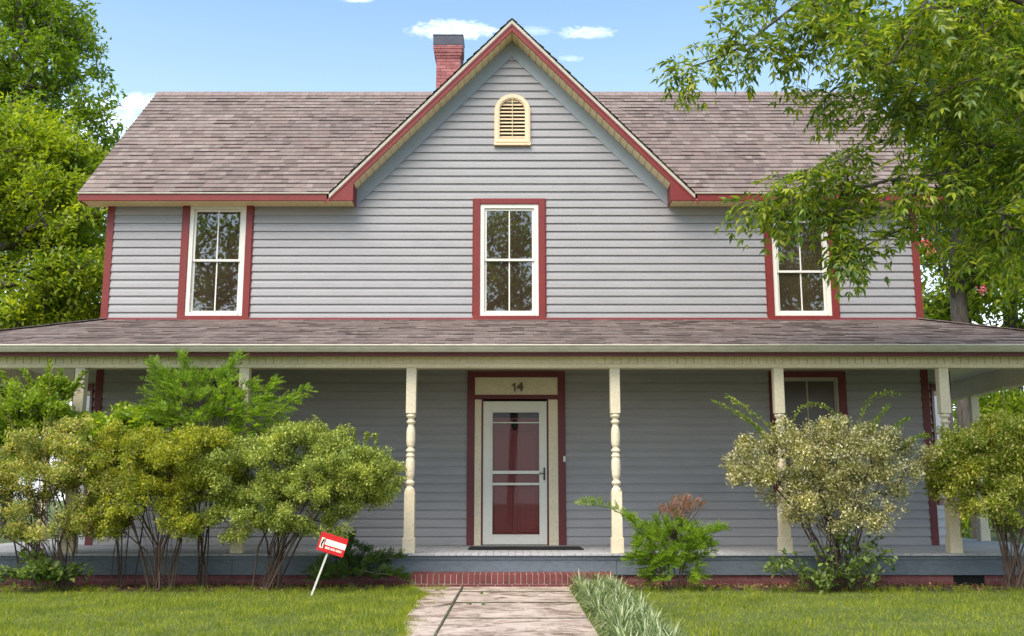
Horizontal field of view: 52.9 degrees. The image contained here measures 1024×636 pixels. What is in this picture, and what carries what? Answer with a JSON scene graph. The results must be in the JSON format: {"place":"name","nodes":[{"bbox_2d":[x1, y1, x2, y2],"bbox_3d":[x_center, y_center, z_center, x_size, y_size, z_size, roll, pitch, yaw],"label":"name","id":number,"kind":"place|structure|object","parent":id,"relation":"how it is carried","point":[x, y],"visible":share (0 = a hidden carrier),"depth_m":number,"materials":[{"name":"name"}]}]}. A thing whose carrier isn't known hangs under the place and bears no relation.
{"place":"outdoors","nodes":[
{"label":"outdoors","id":0,"kind":"place"},
{"bbox_2d":[405,586,598,635],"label":"path","id":1,"kind":"structure","parent":0,"point":[434,613],"depth_m":9.27,"materials":[{"name":"concrete"}]},
{"bbox_2d":[0,500,1023,635],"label":"ground","id":2,"kind":"structure","parent":0,"point":[993,534],"depth_m":9.39,"materials":[{"name":"green plant"}]},
{"bbox_2d":[0,390,20,529],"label":"background shrub","id":3,"kind":"object","parent":2,"relation":"on","point":[1,522],"visible":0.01,"depth_m":32.35,"materials":[{"name":"green plant"}]},
{"bbox_2d":[0,548,94,592],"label":"weed","id":4,"kind":"object","parent":2,"relation":"on","point":[45,565],"visible":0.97,"depth_m":11.54,"materials":[{"name":"green plant"}]},
{"bbox_2d":[0,89,109,401],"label":"lime tree","id":5,"kind":"object","parent":2,"relation":"on","point":[59,283],"visible":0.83,"depth_m":19.29,"materials":[{"name":"green plant"}]},
{"bbox_2d":[0,0,129,299],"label":"dark tree","id":6,"kind":"object","parent":2,"relation":"on","point":[32,26],"visible":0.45,"depth_m":24.81,"materials":[{"name":"green plant"}]},
{"bbox_2d":[0,585,404,591],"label":"planting bed","id":7,"kind":"object","parent":2,"relation":"on","point":[290,586],"visible":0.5,"depth_m":12.03,"materials":[{"name":"brown soil"}]},
{"bbox_2d":[0,358,91,586],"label":"shrub","id":8,"kind":"object","parent":7,"relation":"on","point":[34,398],"visible":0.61,"depth_m":12.39,"materials":[{"name":"green plant"}]},
{"bbox_2d":[0,363,134,590],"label":"shrub","id":9,"kind":"object","parent":7,"relation":"on","point":[31,449],"visible":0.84,"depth_m":11.75,"materials":[{"name":"green plant"}]},
{"bbox_2d":[72,400,177,586],"bbox_3d":[-4.624,2.107,12.355,1.238,2.298,0.828,0,-10,0],"label":"shrub","id":10,"kind":"object","parent":7,"relation":"on","point":[120,412],"visible":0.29,"depth_m":12.30,"materials":[{"name":"green plant"}]},
{"bbox_2d":[67,418,249,590],"bbox_3d":[-4.004,2.168,11.886,2.117,2.017,1.567,0,-10,0],"label":"shrub","id":11,"kind":"object","parent":7,"relation":"on","point":[158,453],"visible":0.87,"depth_m":11.67,"materials":[{"name":"green plant"}]},
{"bbox_2d":[124,346,317,587],"bbox_3d":[-3.492,1.798,12.349,2.419,2.905,0.990,0,-10,0],"label":"feathery shrub","id":12,"kind":"object","parent":7,"relation":"on","point":[198,390],"visible":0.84,"depth_m":12.32,"materials":[{"name":"green plant"}]},
{"bbox_2d":[191,414,410,590],"bbox_3d":[-2.428,2.143,11.885,2.507,2.065,1.458,0,-10,0],"label":"shrub","id":13,"kind":"object","parent":7,"relation":"on","point":[324,474],"visible":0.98,"depth_m":11.69,"materials":[{"name":"green plant"}]},
{"bbox_2d":[300,529,415,588],"bbox_3d":[-1.774,2.830,12.002,1.382,0.752,0.799,0,-10,0],"label":"feathery shrub","id":14,"kind":"object","parent":7,"relation":"on","point":[354,565],"visible":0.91,"depth_m":11.95,"materials":[{"name":"green plant"}]},
{"bbox_2d":[310,531,348,595],"bbox_3d":[-1.998,2.696,11.238,0.412,0.719,0.043,0,-10,0],"label":"yard sign","id":15,"kind":"object","parent":2,"relation":"on","point":[335,545],"visible":0.99,"depth_m":11.26,"materials":[{"name":"red plastic"}]},
{"bbox_2d":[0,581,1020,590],"bbox_3d":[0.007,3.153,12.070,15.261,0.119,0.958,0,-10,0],"label":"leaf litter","id":16,"kind":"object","parent":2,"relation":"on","point":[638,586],"visible":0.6,"depth_m":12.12,"materials":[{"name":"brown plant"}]},
{"bbox_2d":[0,18,1023,584],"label":"farmhouse","id":17,"kind":"object","parent":2,"relation":"on","point":[504,284],"visible":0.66,"depth_m":15.19,"materials":[{"name":"wood"}]},
{"bbox_2d":[78,383,94,501],"bbox_3d":[-6.352,1.861,15.174,0.472,1.750,0.472,0,-10,0],"label":"window","id":18,"kind":"structure","parent":17,"relation":"in","point":[90,392],"depth_m":15.08,"materials":[{"name":"white paint"}]},
{"bbox_2d":[169,371,246,499],"bbox_3d":[-4.400,1.698,14.934,1.088,1.850,0.112,0,-10,0],"label":"window","id":19,"kind":"structure","parent":17,"relation":"in","point":[192,405],"depth_m":15.01,"materials":[{"name":"red paint"}]},
{"bbox_2d":[177,206,254,319],"bbox_3d":[-4.415,-0.829,15.375,1.078,1.780,0.112,0,-10,0],"label":"window","id":20,"kind":"structure","parent":17,"relation":"in","point":[215,268],"depth_m":15.38,"materials":[{"name":"red paint"}]},
{"bbox_2d":[472,198,546,319],"bbox_3d":[-0.040,-0.873,15.383,1.102,1.870,0.112,0,-10,0],"label":"window","id":21,"kind":"structure","parent":17,"relation":"in","point":[509,241],"depth_m":15.39,"materials":[{"name":"red paint"}]},
{"bbox_2d":[483,400,545,544],"bbox_3d":[0.043,2.220,14.876,0.935,2.078,0.138,0,-10,0],"label":"front door","id":22,"kind":"structure","parent":17,"relation":"in","point":[515,508],"depth_m":14.88,"materials":[{"name":"red paint"}]},
{"bbox_2d":[483,401,546,544],"bbox_3d":[0.043,2.215,14.796,0.917,2.036,0.082,0,-10,0],"label":"storm door","id":23,"kind":"structure","parent":17,"relation":"in","point":[489,407],"depth_m":14.81,"materials":[{"name":"white plastic"}]},
{"bbox_2d":[468,546,583,549],"bbox_3d":[0.180,3.054,13.668,1.500,0.015,0.740,0,-10,0],"label":"door mat","id":24,"kind":"object","parent":17,"relation":"on","point":[526,548],"depth_m":13.48,"materials":[{"name":"black rubber"}]},
{"bbox_2d":[763,206,839,319],"bbox_3d":[4.310,-0.828,15.380,1.078,1.780,0.122,0,-10,0],"label":"window","id":25,"kind":"structure","parent":17,"relation":"in","point":[794,291],"depth_m":15.34,"materials":[{"name":"red paint"}]},
{"bbox_2d":[768,371,849,499],"bbox_3d":[4.315,1.698,14.934,1.128,1.850,0.112,0,-10,0],"label":"window","id":26,"kind":"structure","parent":17,"relation":"in","point":[828,388],"depth_m":15.02,"materials":[{"name":"red paint"}]},
{"bbox_2d":[929,383,951,504],"bbox_3d":[6.352,1.861,15.174,0.472,1.750,0.472,0,-10,0],"label":"window","id":27,"kind":"structure","parent":17,"relation":"in","point":[935,417],"depth_m":15.08,"materials":[{"name":"white paint"}]},
{"bbox_2d":[410,571,613,587],"bbox_3d":[0.000,3.148,12.278,2.402,0.219,0.379,0,-10,0],"label":"brick step","id":28,"kind":"object","parent":2,"relation":"on","point":[497,579],"visible":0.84,"depth_m":12.10,"materials":[{"name":"red brick"}]},
{"bbox_2d":[562,568,591,590],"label":"lilyturf plant","id":29,"kind":"object","parent":2,"relation":"on","point":[577,576],"visible":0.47,"depth_m":11.84,"materials":[{"name":"green plant"}]},
{"bbox_2d":[568,576,589,595],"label":"lilyturf plant","id":30,"kind":"object","parent":2,"relation":"on","point":[577,587],"visible":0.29,"depth_m":11.25,"materials":[{"name":"green plant"}]},
{"bbox_2d":[572,578,589,587],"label":"lilyturf plant","id":31,"kind":"object","parent":2,"relation":"on","point":[581,580],"visible":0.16,"depth_m":11.68,"materials":[{"name":"green plant"}]},
{"bbox_2d":[571,580,595,598],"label":"lilyturf plant","id":32,"kind":"object","parent":2,"relation":"on","point":[583,587],"visible":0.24,"depth_m":10.70,"materials":[{"name":"green plant"}]},
{"bbox_2d":[571,581,596,600],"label":"lilyturf plant","id":33,"kind":"object","parent":2,"relation":"on","point":[583,589],"visible":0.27,"depth_m":10.47,"materials":[{"name":"green plant"}]},
{"bbox_2d":[574,587,600,608],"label":"lilyturf plant","id":34,"kind":"object","parent":2,"relation":"on","point":[585,599],"visible":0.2,"depth_m":9.90,"materials":[{"name":"green plant"}]},
{"bbox_2d":[577,587,597,599],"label":"lilyturf plant","id":35,"kind":"object","parent":2,"relation":"on","point":[586,592],"visible":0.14,"depth_m":10.28,"materials":[{"name":"green plant"}]},
{"bbox_2d":[571,588,604,608],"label":"lilyturf plant","id":36,"kind":"object","parent":2,"relation":"on","point":[588,599],"visible":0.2,"depth_m":9.72,"materials":[{"name":"green plant"}]},
{"bbox_2d":[573,593,613,620],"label":"lilyturf plant","id":37,"kind":"object","parent":2,"relation":"on","point":[594,607],"visible":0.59,"depth_m":9.01,"materials":[{"name":"green plant"}]},
{"bbox_2d":[578,594,613,611],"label":"lilyturf plant","id":38,"kind":"object","parent":2,"relation":"on","point":[590,601],"visible":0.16,"depth_m":9.59,"materials":[{"name":"green plant"}]},
{"bbox_2d":[588,568,605,582],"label":"lilyturf plant","id":39,"kind":"object","parent":2,"relation":"on","point":[597,577],"visible":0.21,"depth_m":11.85,"materials":[{"name":"green plant"}]},
{"bbox_2d":[576,588,618,612],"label":"lilyturf plant","id":40,"kind":"object","parent":2,"relation":"on","point":[599,595],"visible":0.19,"depth_m":9.34,"materials":[{"name":"green plant"}]},
{"bbox_2d":[587,578,612,592],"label":"lilyturf plant","id":41,"kind":"object","parent":2,"relation":"on","point":[596,584],"visible":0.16,"depth_m":10.73,"materials":[{"name":"green plant"}]},
{"bbox_2d":[588,603,614,626],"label":"lilyturf plant","id":42,"kind":"object","parent":2,"relation":"on","point":[601,612],"visible":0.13,"depth_m":8.62,"materials":[{"name":"green plant"}]},
{"bbox_2d":[588,608,615,627],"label":"lilyturf plant","id":43,"kind":"object","parent":2,"relation":"on","point":[599,618],"visible":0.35,"depth_m":8.48,"materials":[{"name":"green plant"}]},
{"bbox_2d":[592,584,612,593],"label":"lilyturf plant","id":44,"kind":"object","parent":2,"relation":"on","point":[600,588],"visible":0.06,"depth_m":10.58,"materials":[{"name":"green plant"}]},
{"bbox_2d":[595,607,610,628],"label":"lilyturf plant","id":45,"kind":"object","parent":2,"relation":"on","point":[604,616],"visible":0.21,"depth_m":8.26,"materials":[{"name":"green plant"}]},
{"bbox_2d":[592,585,623,595],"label":"lilyturf plant","id":46,"kind":"object","parent":2,"relation":"on","point":[607,589],"visible":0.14,"depth_m":10.07,"materials":[{"name":"green plant"}]},
{"bbox_2d":[594,618,624,635],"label":"lilyturf plant","id":47,"kind":"object","parent":2,"relation":"on","point":[610,627],"visible":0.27,"depth_m":7.70,"materials":[{"name":"green plant"}]},
{"bbox_2d":[602,570,623,585],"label":"lilyturf plant","id":48,"kind":"object","parent":2,"relation":"on","point":[610,578],"visible":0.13,"depth_m":11.51,"materials":[{"name":"green plant"}]},
{"bbox_2d":[594,605,631,635],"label":"lilyturf plant","id":49,"kind":"object","parent":2,"relation":"on","point":[607,618],"visible":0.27,"depth_m":8.00,"materials":[{"name":"green plant"}]},
{"bbox_2d":[600,575,627,589],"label":"lilyturf plant","id":50,"kind":"object","parent":2,"relation":"on","point":[612,582],"visible":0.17,"depth_m":11.04,"materials":[{"name":"green plant"}]},
{"bbox_2d":[604,597,628,610],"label":"lilyturf plant","id":51,"kind":"object","parent":2,"relation":"on","point":[614,604],"visible":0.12,"depth_m":9.03,"materials":[{"name":"green plant"}]},
{"bbox_2d":[598,614,635,635],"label":"lilyturf plant","id":52,"kind":"object","parent":2,"relation":"on","point":[617,626],"visible":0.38,"depth_m":7.52,"materials":[{"name":"green plant"}]},
{"bbox_2d":[600,622,634,635],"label":"lilyturf plant","id":53,"kind":"object","parent":2,"relation":"on","point":[619,628],"visible":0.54,"depth_m":7.38,"materials":[{"name":"green plant"}]},
{"bbox_2d":[593,601,642,635],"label":"lilyturf plant","id":54,"kind":"object","parent":2,"relation":"on","point":[621,611],"visible":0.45,"depth_m":7.84,"materials":[{"name":"green plant"}]},
{"bbox_2d":[601,619,635,635],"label":"lilyturf plant","id":55,"kind":"object","parent":2,"relation":"on","point":[618,631],"visible":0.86,"depth_m":7.19,"materials":[{"name":"green plant"}]},
{"bbox_2d":[604,574,634,595],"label":"lilyturf plant","id":56,"kind":"object","parent":2,"relation":"on","point":[617,585],"visible":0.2,"depth_m":10.73,"materials":[{"name":"green plant"}]},
{"bbox_2d":[606,582,634,596],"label":"lilyturf plant","id":57,"kind":"object","parent":2,"relation":"on","point":[621,590],"visible":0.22,"depth_m":9.85,"materials":[{"name":"green plant"}]},
{"bbox_2d":[604,594,641,613],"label":"lilyturf plant","id":58,"kind":"object","parent":2,"relation":"on","point":[627,605],"visible":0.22,"depth_m":8.70,"materials":[{"name":"green plant"}]},
{"bbox_2d":[611,588,635,599],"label":"lilyturf plant","id":59,"kind":"object","parent":2,"relation":"on","point":[628,593],"visible":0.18,"depth_m":9.81,"materials":[{"name":"green plant"}]},
{"bbox_2d":[606,603,642,627],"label":"lilyturf plant","id":60,"kind":"object","parent":2,"relation":"on","point":[631,609],"visible":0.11,"depth_m":8.49,"materials":[{"name":"green plant"}]},
{"bbox_2d":[614,625,647,635],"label":"lilyturf plant","id":61,"kind":"object","parent":2,"relation":"on","point":[623,634],"visible":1,"depth_m":6.78,"materials":[{"name":"green plant"}]},
{"bbox_2d":[619,592,647,604],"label":"lilyturf plant","id":62,"kind":"object","parent":2,"relation":"on","point":[631,597],"visible":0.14,"depth_m":9.16,"materials":[{"name":"green plant"}]},
{"bbox_2d":[623,616,649,633],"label":"lilyturf plant","id":63,"kind":"object","parent":2,"relation":"on","point":[633,626],"visible":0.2,"depth_m":7.61,"materials":[{"name":"green plant"}]},
{"bbox_2d":[624,611,652,628],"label":"lilyturf plant","id":64,"kind":"object","parent":2,"relation":"on","point":[634,618],"visible":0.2,"depth_m":7.85,"materials":[{"name":"green plant"}]},
{"bbox_2d":[627,589,656,610],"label":"lilyturf plant","id":65,"kind":"object","parent":2,"relation":"on","point":[641,600],"visible":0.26,"depth_m":9.09,"materials":[{"name":"green plant"}]},
{"bbox_2d":[632,603,657,622],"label":"lilyturf plant","id":66,"kind":"object","parent":2,"relation":"on","point":[644,612],"visible":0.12,"depth_m":8.47,"materials":[{"name":"green plant"}]},
{"bbox_2d":[622,617,668,630],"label":"lilyturf plant","id":67,"kind":"object","parent":2,"relation":"on","point":[647,624],"visible":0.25,"depth_m":7.53,"materials":[{"name":"green plant"}]},
{"bbox_2d":[626,597,665,621],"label":"lilyturf plant","id":68,"kind":"object","parent":2,"relation":"on","point":[644,607],"visible":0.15,"depth_m":8.87,"materials":[{"name":"green plant"}]},
{"bbox_2d":[629,619,668,635],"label":"lilyturf plant","id":69,"kind":"object","parent":2,"relation":"on","point":[639,633],"visible":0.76,"depth_m":7.20,"materials":[{"name":"green plant"}]},
{"bbox_2d":[633,611,665,627],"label":"lilyturf plant","id":70,"kind":"object","parent":2,"relation":"on","point":[656,617],"visible":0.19,"depth_m":7.88,"materials":[{"name":"green plant"}]},
{"bbox_2d":[638,606,670,627],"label":"lilyturf plant","id":71,"kind":"object","parent":2,"relation":"on","point":[659,619],"visible":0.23,"depth_m":8.06,"materials":[{"name":"green plant"}]},
{"bbox_2d":[642,614,669,629],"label":"lilyturf plant","id":72,"kind":"object","parent":2,"relation":"on","point":[653,622],"visible":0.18,"depth_m":7.76,"materials":[{"name":"green plant"}]},
{"bbox_2d":[638,606,675,627],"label":"lilyturf plant","id":73,"kind":"object","parent":2,"relation":"on","point":[656,614],"visible":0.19,"depth_m":8.28,"materials":[{"name":"green plant"}]},
{"bbox_2d":[643,627,677,635],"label":"lilyturf plant","id":74,"kind":"object","parent":2,"relation":"on","point":[659,633],"visible":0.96,"depth_m":6.84,"materials":[{"name":"green plant"}]},
{"bbox_2d":[646,619,681,635],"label":"lilyturf plant","id":75,"kind":"object","parent":2,"relation":"on","point":[657,627],"visible":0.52,"depth_m":7.33,"materials":[{"name":"green plant"}]},
{"bbox_2d":[649,616,689,635],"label":"lilyturf plant","id":76,"kind":"object","parent":2,"relation":"on","point":[675,630],"visible":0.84,"depth_m":7.18,"materials":[{"name":"green plant"}]},
{"bbox_2d":[650,625,701,635],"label":"lilyturf plant","id":77,"kind":"object","parent":2,"relation":"on","point":[662,633],"visible":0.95,"depth_m":6.80,"materials":[{"name":"green plant"}]},
{"bbox_2d":[624,585,1012,590],"bbox_3d":[4.505,3.174,12.100,6.590,0.001,0.830,0,-10,0],"label":"planting bed","id":78,"kind":"object","parent":2,"relation":"on","point":[916,589],"visible":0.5,"depth_m":12.17,"materials":[{"name":"brown soil"}]},
{"bbox_2d":[573,491,731,590],"bbox_3d":[1.603,2.585,11.892,1.825,1.197,0.799,0,-10,0],"label":"feathery shrub","id":79,"kind":"object","parent":78,"relation":"on","point":[686,544],"visible":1,"depth_m":11.78,"materials":[{"name":"green plant"}]},
{"bbox_2d":[710,389,942,594],"bbox_3d":[3.675,1.993,11.887,2.754,2.362,1.452,0,-10,0],"label":"shrub","id":80,"kind":"object","parent":78,"relation":"on","point":[851,476],"visible":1,"depth_m":11.73,"materials":[{"name":"green plant"}]},
{"bbox_2d":[917,386,1023,591],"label":"shrub","id":81,"kind":"object","parent":78,"relation":"on","point":[973,453],"visible":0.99,"depth_m":11.77,"materials":[{"name":"green plant"}]},
{"bbox_2d":[646,0,1023,308],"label":"pecan tree","id":82,"kind":"object","parent":2,"relation":"on","point":[986,29],"visible":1,"depth_m":10.93,"materials":[{"name":"green plant"}]},
{"bbox_2d":[838,1,1023,540],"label":"crepe myrtle","id":83,"kind":"object","parent":2,"relation":"on","point":[959,299],"visible":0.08,"depth_m":24.29,"materials":[{"name":"green plant"}]},
{"bbox_2d":[916,107,1023,533],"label":"shade tree","id":84,"kind":"object","parent":2,"relation":"on","point":[937,307],"visible":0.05,"depth_m":29.65,"materials":[{"name":"green plant"}]},
{"bbox_2d":[953,393,1017,532],"bbox_3d":[15.341,4.526,32.832,4.164,5.092,4.466,-9,-14,43],"label":"background shrub","id":85,"kind":"object","parent":2,"relation":"on","point":[999,525],"visible":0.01,"depth_m":32.15,"materials":[{"name":"green plant"}]},
{"bbox_2d":[952,387,1023,538],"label":"background shrub","id":86,"kind":"object","parent":2,"relation":"on","point":[995,399],"visible":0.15,"depth_m":24.60,"materials":[{"name":"green plant"}]},
{"bbox_2d":[0,0,1023,499],"label":"sky","id":87,"kind":"structure","parent":0,"point":[155,46],"materials":[{"name":"blue"}]}
]}

